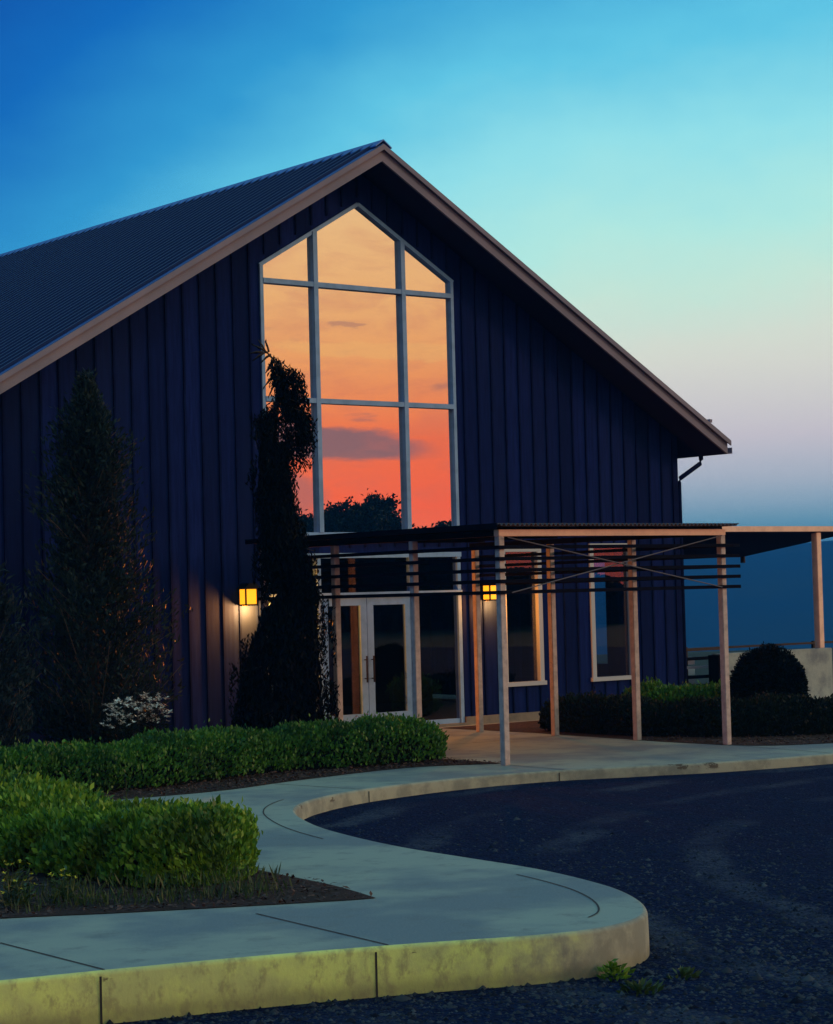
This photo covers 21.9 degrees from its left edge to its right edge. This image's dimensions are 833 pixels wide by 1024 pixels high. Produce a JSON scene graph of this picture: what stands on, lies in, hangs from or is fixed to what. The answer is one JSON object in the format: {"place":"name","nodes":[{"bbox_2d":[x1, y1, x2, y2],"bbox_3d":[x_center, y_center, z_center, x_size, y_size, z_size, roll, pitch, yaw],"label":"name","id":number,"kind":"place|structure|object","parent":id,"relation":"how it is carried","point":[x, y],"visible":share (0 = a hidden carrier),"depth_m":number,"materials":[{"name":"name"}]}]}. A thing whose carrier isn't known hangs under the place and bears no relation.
{"place":"outdoors","nodes":[
{"label":"outdoors","id":0,"kind":"place"},
{"bbox_2d":[0,699,832,979],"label":"pavement","id":1,"kind":"structure","parent":0,"point":[420,896],"depth_m":15.29,"materials":[{"name":"concrete"}]},
{"bbox_2d":[0,865,374,917],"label":"mulch bed","id":2,"kind":"object","parent":1,"relation":"on","point":[341,893],"visible":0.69,"depth_m":15.61,"materials":[{"name":"brown soil"}]},
{"bbox_2d":[1,859,33,896],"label":"yellow wildflower","id":3,"kind":"object","parent":2,"relation":"on","point":[18,873],"visible":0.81,"depth_m":15.69,"materials":[{"name":"yellow plant"}]},
{"bbox_2d":[0,874,38,906],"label":"yellow wildflower","id":4,"kind":"object","parent":2,"relation":"on","point":[11,896],"visible":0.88,"depth_m":15.52,"materials":[{"name":"yellow plant"}]},
{"bbox_2d":[45,865,80,901],"bbox_3d":[-2.597,2.726,15.704,0.265,0.272,0.250,0,-3,-38],"label":"yellow wildflower","id":5,"kind":"object","parent":2,"relation":"on","point":[61,882],"visible":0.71,"depth_m":15.66,"materials":[{"name":"yellow plant"}]},
{"bbox_2d":[123,769,128,800],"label":"weed","id":6,"kind":"object","parent":2,"relation":"on","point":[126,790],"visible":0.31,"depth_m":19.01,"materials":[{"name":"green plant"}]},
{"bbox_2d":[0,763,262,887],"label":"hedge","id":7,"kind":"object","parent":2,"relation":"on","point":[47,825],"visible":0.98,"depth_m":16.68,"materials":[{"name":"green plant"}]},
{"bbox_2d":[0,863,306,912],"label":"bed weeds","id":8,"kind":"object","parent":2,"relation":"on","point":[246,890],"visible":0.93,"depth_m":15.57,"materials":[{"name":"green plant"}]},
{"bbox_2d":[100,758,497,799],"bbox_3d":[-11.423,3.290,21.344,27.120,0.001,6.590,0,-3,-38],"label":"mulch bed","id":9,"kind":"object","parent":1,"relation":"on","point":[282,775],"visible":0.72,"depth_m":25.70,"materials":[{"name":"brown soil"}]},
{"bbox_2d":[0,560,57,749],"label":"tall shrub","id":10,"kind":"object","parent":9,"relation":"on","point":[12,714],"visible":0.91,"depth_m":27.44,"materials":[{"name":"green plant"}]},
{"bbox_2d":[0,367,192,746],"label":"columnar cypress","id":11,"kind":"object","parent":9,"relation":"on","point":[88,445],"visible":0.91,"depth_m":29.32,"materials":[{"name":"green plant"}]},
{"bbox_2d":[99,696,139,742],"bbox_3d":[-3.797,2.859,27.659,0.558,0.965,0.580,0,-3,-38],"label":"flowering plant","id":12,"kind":"object","parent":9,"relation":"on","point":[129,729],"visible":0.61,"depth_m":27.64,"materials":[{"name":"white plant"}]},
{"bbox_2d":[136,692,172,735],"bbox_3d":[-3.449,2.857,28.264,0.511,0.998,0.545,0,-3,-38],"label":"flowering plant","id":13,"kind":"object","parent":9,"relation":"on","point":[149,720],"visible":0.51,"depth_m":28.22,"materials":[{"name":"white plant"}]},
{"bbox_2d":[0,711,449,791],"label":"hedge","id":14,"kind":"object","parent":9,"relation":"on","point":[161,758],"visible":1,"depth_m":26.10,"materials":[{"name":"green plant"}]},
{"bbox_2d":[223,339,340,737],"bbox_3d":[-2.031,0.528,29.508,1.914,5.871,1.402,-1,-2,-9],"label":"weeping spruce","id":15,"kind":"object","parent":9,"relation":"on","point":[286,653],"visible":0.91,"depth_m":29.33,"materials":[{"name":"green plant"}]},
{"bbox_2d":[0,139,731,755],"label":"barn","id":16,"kind":"structure","parent":1,"relation":"on","point":[452,361],"depth_m":34.90,"materials":[{"name":"blue"}]},
{"bbox_2d":[237,583,259,605],"bbox_3d":[-2.568,1.263,32.835,0.300,0.350,0.238,0,-3,-38],"label":"wall lamp","id":17,"kind":"object","parent":16,"relation":"attached to","point":[248,594],"visible":0.95,"depth_m":32.77,"materials":[{"name":"yellow glass"}]},
{"bbox_2d":[322,598,368,721],"bbox_3d":[-1.124,2.414,34.108,0.897,2.095,0.134,0,-3,-38],"label":"door","id":18,"kind":"structure","parent":16,"relation":"in","point":[360,602],"depth_m":34.32,"materials":[{"name":"white wood"}]},
{"bbox_2d":[258,203,459,534],"bbox_3d":[-0.909,-2.291,34.579,3.915,5.399,0.148,0,-3,-38],"label":"window","id":19,"kind":"structure","parent":16,"relation":"in","point":[367,319],"depth_m":34.68,"materials":[{"name":"glass"}]},
{"bbox_2d":[366,597,412,726],"bbox_3d":[-0.413,2.417,34.671,0.897,2.095,0.134,0,-3,-38],"label":"door","id":20,"kind":"structure","parent":16,"relation":"in","point":[408,711],"depth_m":34.75,"materials":[{"name":"white wood"}]},
{"bbox_2d":[482,585,495,600],"bbox_3d":[1.250,1.311,35.859,0.300,0.350,0.238,0,-3,-38],"label":"wall lamp","id":21,"kind":"object","parent":16,"relation":"attached to","point":[489,597],"visible":0.44,"depth_m":35.78,"materials":[{"name":"yellow glass"}]},
{"bbox_2d":[504,549,546,686],"bbox_3d":[1.785,1.775,36.436,0.960,2.340,0.120,0,-3,-38],"label":"window","id":22,"kind":"structure","parent":16,"relation":"in","point":[541,680],"depth_m":36.64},
{"bbox_2d":[588,543,630,681],"bbox_3d":[3.430,1.752,37.742,1.100,2.400,0.120,0,-3,-38],"label":"window","id":23,"kind":"structure","parent":16,"relation":"in","point":[594,678],"depth_m":37.44,"materials":[{"name":"white wood"}]},
{"bbox_2d":[0,735,826,1023],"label":"concrete joints","id":24,"kind":"object","parent":1,"relation":"on","point":[376,977],"visible":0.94,"depth_m":13.61,"materials":[{"name":"grey concrete"}]},
{"bbox_2d":[0,733,832,916],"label":"mulch chips","id":25,"kind":"object","parent":1,"relation":"on","point":[119,907],"visible":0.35,"depth_m":24.54,"materials":[{"name":"brown wood"}]},
{"bbox_2d":[245,523,740,765],"bbox_3d":[1.071,1.798,30.456,4.535,3.046,5.672,0,-3,-38],"label":"pergola","id":26,"kind":"object","parent":1,"relation":"on","point":[503,536],"visible":0.86,"depth_m":29.14,"materials":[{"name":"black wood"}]},
{"bbox_2d":[446,698,832,744],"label":"mulch bed","id":27,"kind":"object","parent":1,"relation":"on","point":[530,726],"visible":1,"depth_m":31.01,"materials":[{"name":"brown soil"}]},
{"bbox_2d":[621,676,720,710],"bbox_3d":[4.216,2.983,33.945,2.111,0.816,1.042,-2,-2,8],"label":"shrub row","id":28,"kind":"object","parent":27,"relation":"on","point":[664,692],"visible":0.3,"depth_m":33.70,"materials":[{"name":"green plant"}]},
{"bbox_2d":[538,686,832,736],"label":"hedge","id":29,"kind":"object","parent":27,"relation":"on","point":[595,713],"visible":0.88,"depth_m":31.32,"materials":[{"name":"green plant"}]},
{"bbox_2d":[729,641,809,710],"bbox_3d":[5.438,2.654,33.222,1.275,1.327,1.261,0,-3,-38],"label":"round bush","id":30,"kind":"object","parent":27,"relation":"on","point":[778,669],"visible":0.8,"depth_m":32.87,"materials":[{"name":"green plant"}]},
{"bbox_2d":[688,660,694,683],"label":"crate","id":31,"kind":"object","parent":1,"relation":"on","point":[691,672],"visible":0.02,"depth_m":40.74,"materials":[{"name":"grey"}]},
{"bbox_2d":[683,526,832,647],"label":"terrace canopy","id":32,"kind":"object","parent":1,"relation":"on","point":[751,540],"visible":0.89,"depth_m":41.19,"materials":[{"name":"brown wood"}]},
{"bbox_2d":[686,641,832,684],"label":"terrace railing","id":33,"kind":"object","parent":1,"relation":"on","point":[812,643],"visible":0.16,"depth_m":39.99,"materials":[{"name":"brown wood"}]},
{"bbox_2d":[0,0,832,542],"label":"sky","id":34,"kind":"structure","parent":0,"point":[665,167],"materials":[{"name":"blue"}]},
{"bbox_2d":[106,764,832,1023],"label":"gravel lot","id":35,"kind":"structure","parent":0,"point":[743,783],"depth_m":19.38,"materials":[{"name":"grey gravel"}]},
{"bbox_2d":[594,959,635,981],"bbox_3d":[1.261,2.908,13.655,0.244,0.137,0.275,0,-3,-38],"label":"weed","id":36,"kind":"object","parent":35,"relation":"on","point":[614,969],"visible":1,"depth_m":13.64,"materials":[{"name":"green plant"}]},
{"bbox_2d":[616,977,664,995],"bbox_3d":[1.366,2.921,13.225,0.325,0.101,0.328,-3,-3,28],"label":"weed","id":37,"kind":"object","parent":35,"relation":"on","point":[638,987],"visible":1,"depth_m":13.21,"materials":[{"name":"green plant"}]},
{"bbox_2d":[666,965,703,980],"bbox_3d":[1.707,2.924,13.634,0.200,0.086,0.267,-3,-2,25],"label":"weed","id":38,"kind":"object","parent":35,"relation":"on","point":[686,972],"visible":1,"depth_m":13.62,"materials":[{"name":"green plant"}]},
{"bbox_2d":[433,648,832,698],"bbox_3d":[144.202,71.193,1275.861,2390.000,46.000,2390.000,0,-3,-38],"label":"ground","id":39,"kind":"structure","parent":0,"point":[602,658],"depth_m":68.38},
{"bbox_2d":[0,753,832,1023],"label":"kerb","id":40,"kind":"structure","parent":39,"relation":"on","point":[142,993],"depth_m":13.29,"materials":[{"name":"yellow concrete"}]},
{"bbox_2d":[708,648,832,698],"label":"concrete wall","id":41,"kind":"structure","parent":39,"relation":"on","point":[816,663],"depth_m":40.90,"materials":[{"name":"beige concrete"}]},
{"bbox_2d":[594,540,832,654],"bbox_3d":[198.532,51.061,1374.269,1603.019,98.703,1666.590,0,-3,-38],"label":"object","id":42,"kind":"structure","parent":0,"point":[770,600],"depth_m":1239.38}
]}

